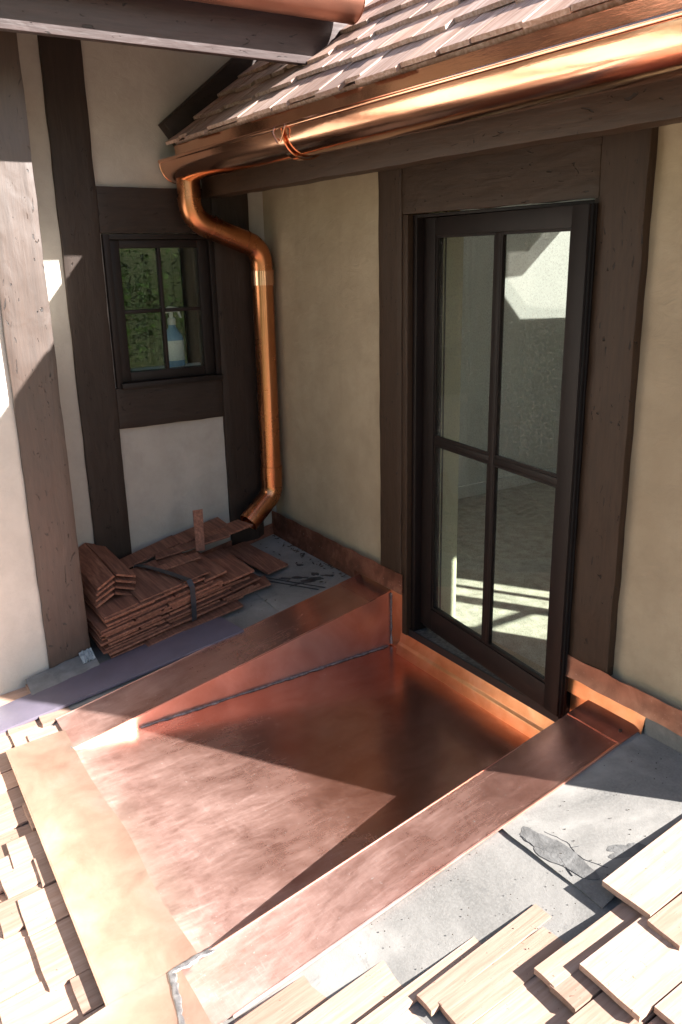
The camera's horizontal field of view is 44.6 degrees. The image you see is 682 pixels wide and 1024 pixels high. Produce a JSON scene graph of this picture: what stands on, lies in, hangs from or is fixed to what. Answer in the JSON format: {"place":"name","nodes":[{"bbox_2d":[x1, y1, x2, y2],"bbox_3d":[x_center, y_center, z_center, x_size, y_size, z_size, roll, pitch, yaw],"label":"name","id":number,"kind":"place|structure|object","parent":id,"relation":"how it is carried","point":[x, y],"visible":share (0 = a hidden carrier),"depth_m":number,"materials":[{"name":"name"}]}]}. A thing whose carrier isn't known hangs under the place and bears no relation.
{"place":"outdoors","nodes":[
{"label":"outdoors","id":0,"kind":"place"},
{"bbox_2d":[0,0,371,694],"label":"house wing","id":1,"kind":"structure","parent":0,"point":[120,438],"depth_m":4.31,"materials":[{"name":"beige paint"}]},
{"bbox_2d":[101,234,223,388],"bbox_3d":[-0.995,-1.127,4.657,0.626,0.811,0.135,-12,20,-31],"label":"window","id":2,"kind":"structure","parent":1,"relation":"in","point":[209,369],"depth_m":4.65,"materials":[{"name":"brown paint"}]},
{"bbox_2d":[162,306,184,366],"bbox_3d":[-0.988,-1.031,4.885,0.131,0.344,0.080,-12,20,-31],"label":"spray bottle","id":3,"kind":"object","parent":2,"relation":"on","point":[176,349],"visible":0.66,"depth_m":4.87,"materials":[{"name":"blue plastic"}]},
{"bbox_2d":[188,0,365,24],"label":"gutter","id":4,"kind":"object","parent":1,"relation":"attached to","point":[349,12],"visible":1,"depth_m":3.39,"materials":[{"name":"orange metal"}]},
{"bbox_2d":[0,534,681,1023],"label":"roof","id":5,"kind":"structure","parent":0,"point":[602,940],"depth_m":2.48,"materials":[{"name":"grey wood"}]},
{"bbox_2d":[0,617,243,733],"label":"trim board","id":6,"kind":"object","parent":5,"relation":"on","point":[118,670],"depth_m":4.11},
{"bbox_2d":[25,648,99,694],"bbox_3d":[-1.393,0.797,4.168,0.340,0.120,0.131,-12,20,-31],"label":"metal scrap","id":7,"kind":"object","parent":6,"relation":"on","point":[84,661],"visible":1,"depth_m":4.17,"materials":[{"name":"grey metal"}]},
{"bbox_2d":[83,548,260,658],"bbox_3d":[-0.941,0.464,4.586,0.936,0.343,0.502,-12,20,-31],"label":"shingle bundle","id":8,"kind":"object","parent":5,"relation":"on","point":[157,604],"visible":0.91,"depth_m":4.40,"materials":[{"name":"red wood"}]},
{"bbox_2d":[82,584,132,607],"bbox_3d":[-1.297,0.380,4.532,0.226,0.104,0.469,-12,20,-31],"label":"ridge cap","id":9,"kind":"object","parent":8,"relation":"on","point":[118,591],"visible":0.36,"depth_m":4.36,"materials":[{"name":"red wood"}]},
{"bbox_2d":[82,579,135,601],"bbox_3d":[-1.302,0.348,4.535,0.220,0.108,0.467,-12,20,-31],"label":"ridge cap","id":10,"kind":"object","parent":9,"relation":"on","point":[121,585],"visible":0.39,"depth_m":4.37,"materials":[{"name":"red wood"}]},
{"bbox_2d":[81,560,135,595],"bbox_3d":[-1.305,0.315,4.537,0.231,0.112,0.466,-12,20,-31],"label":"ridge cap","id":11,"kind":"object","parent":10,"relation":"on","point":[122,579],"visible":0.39,"depth_m":4.39,"materials":[{"name":"red wood"}]},
{"bbox_2d":[78,543,135,589],"bbox_3d":[-1.309,0.281,4.543,0.236,0.120,0.473,-12,20,-31],"label":"ridge cap","id":12,"kind":"object","parent":11,"relation":"on","point":[97,573],"visible":0.89,"depth_m":4.49,"materials":[{"name":"red wood"}]},
{"bbox_2d":[119,535,179,567],"bbox_3d":[-1.122,0.240,4.782,0.403,0.108,0.133,-13,21,-34],"label":"cedar shingle","id":13,"kind":"object","parent":8,"relation":"on","point":[141,555],"visible":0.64,"depth_m":4.79,"materials":[{"name":"brown wood"}]},
{"bbox_2d":[143,621,192,646],"bbox_3d":[-0.910,0.641,4.365,0.258,0.066,0.085,-12,20,-31],"label":"cedar shingle","id":14,"kind":"object","parent":8,"relation":"on","point":[166,635],"visible":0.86,"depth_m":4.34,"materials":[{"name":"brown wood"}]},
{"bbox_2d":[157,552,199,572],"bbox_3d":[-0.905,0.281,4.615,0.242,0.062,0.071,-9,19,-23],"label":"cedar shingle","id":15,"kind":"object","parent":8,"relation":"on","point":[181,561],"visible":0.93,"depth_m":4.61,"materials":[{"name":"brown wood"}]},
{"bbox_2d":[155,531,229,559],"bbox_3d":[-0.852,0.191,4.774,0.429,0.107,0.075,-6,18,-15],"label":"cedar shingle","id":16,"kind":"object","parent":8,"relation":"on","point":[183,547],"visible":1,"depth_m":4.76,"materials":[{"name":"brown wood"}]},
{"bbox_2d":[204,520,252,539],"bbox_3d":[-0.687,0.109,4.916,0.304,0.040,0.149,-16,22,-40],"label":"cedar shingle","id":17,"kind":"object","parent":16,"relation":"on","point":[233,527],"visible":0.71,"depth_m":4.92,"materials":[{"name":"brown wood"}]},
{"bbox_2d":[193,509,204,550],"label":"cedar shingle","id":18,"kind":"object","parent":8,"relation":"on","point":[198,529],"visible":1,"depth_m":4.73,"materials":[{"name":"brown wood"}]},
{"bbox_2d":[173,517,227,546],"bbox_3d":[-0.908,0.144,4.927,0.453,0.127,0.168,-10,19,-28],"label":"cedar shingle","id":19,"kind":"object","parent":8,"relation":"on","point":[188,535],"visible":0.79,"depth_m":4.95,"materials":[{"name":"brown wood"}]},
{"bbox_2d":[184,599,242,630],"bbox_3d":[-0.696,0.553,4.464,0.334,0.083,0.096,-10,19,-26],"label":"cedar shingle","id":20,"kind":"object","parent":8,"relation":"on","point":[229,607],"visible":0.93,"depth_m":4.46,"materials":[{"name":"brown wood"}]},
{"bbox_2d":[243,575,270,595],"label":"cedar shingle","id":21,"kind":"object","parent":8,"relation":"on","point":[263,581],"visible":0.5,"depth_m":4.65,"materials":[{"name":"brown wood"}]},
{"bbox_2d":[225,542,287,573],"bbox_3d":[-0.513,0.270,4.969,0.157,0.051,0.463,-15,22,-39],"label":"cedar shingle","id":22,"kind":"object","parent":5,"relation":"on","point":[256,558],"visible":0.86,"depth_m":4.94,"materials":[{"name":"brown wood"}]},
{"bbox_2d":[238,535,346,612],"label":"leaf litter","id":23,"kind":"object","parent":5,"relation":"on","point":[303,556],"visible":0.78,"depth_m":4.95,"materials":[{"name":"brown plant"}]},
{"bbox_2d":[6,574,644,1023],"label":"copper pan","id":24,"kind":"object","parent":5,"relation":"on","point":[242,822],"visible":1,"depth_m":3.19,"materials":[{"name":"orange metal"}]},
{"bbox_2d":[158,0,681,724],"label":"dormer","id":25,"kind":"object","parent":5,"relation":"on","point":[478,338],"visible":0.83,"depth_m":3.59,"materials":[{"name":"beige paint"}]},
{"bbox_2d":[176,178,282,529],"bbox_3d":[-0.609,-0.847,4.798,0.556,2.007,0.171,-12,20,-31],"label":"downspout","id":26,"kind":"object","parent":25,"relation":"attached to","point":[198,219],"visible":0.98,"depth_m":4.81,"materials":[{"name":"orange metal"}]},
{"bbox_2d":[272,511,402,594],"bbox_3d":[-0.054,0.225,4.790,0.043,0.160,1.395,-12,20,-31],"label":"wall flashing","id":27,"kind":"object","parent":25,"relation":"attached to","point":[349,562],"depth_m":4.74,"materials":[{"name":"orange metal"}]},
{"bbox_2d":[158,8,681,183],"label":"gutter","id":28,"kind":"object","parent":25,"relation":"attached to","point":[645,51],"visible":0.98,"depth_m":2.44,"materials":[{"name":"orange metal"}]},
{"bbox_2d":[420,203,597,718],"bbox_3d":[0.640,-0.235,3.548,0.045,1.967,1.063,-9,19,-25],"label":"door","id":29,"kind":"structure","parent":25,"relation":"in","point":[549,691],"depth_m":3.37,"materials":[{"name":"brown paint"}]},
{"bbox_2d":[565,655,681,736],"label":"wall flashing","id":30,"kind":"object","parent":25,"relation":"attached to","point":[636,707],"depth_m":3.12,"materials":[{"name":"brown metal"}]},
{"bbox_2d":[371,748,679,996],"bbox_3d":[0.657,1.092,2.608,1.305,0.256,0.395,-12,20,-31],"label":"grit","id":31,"kind":"object","parent":5,"relation":"on","point":[538,859],"visible":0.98,"depth_m":2.54,"materials":[{"name":"grey stone"}]}
]}

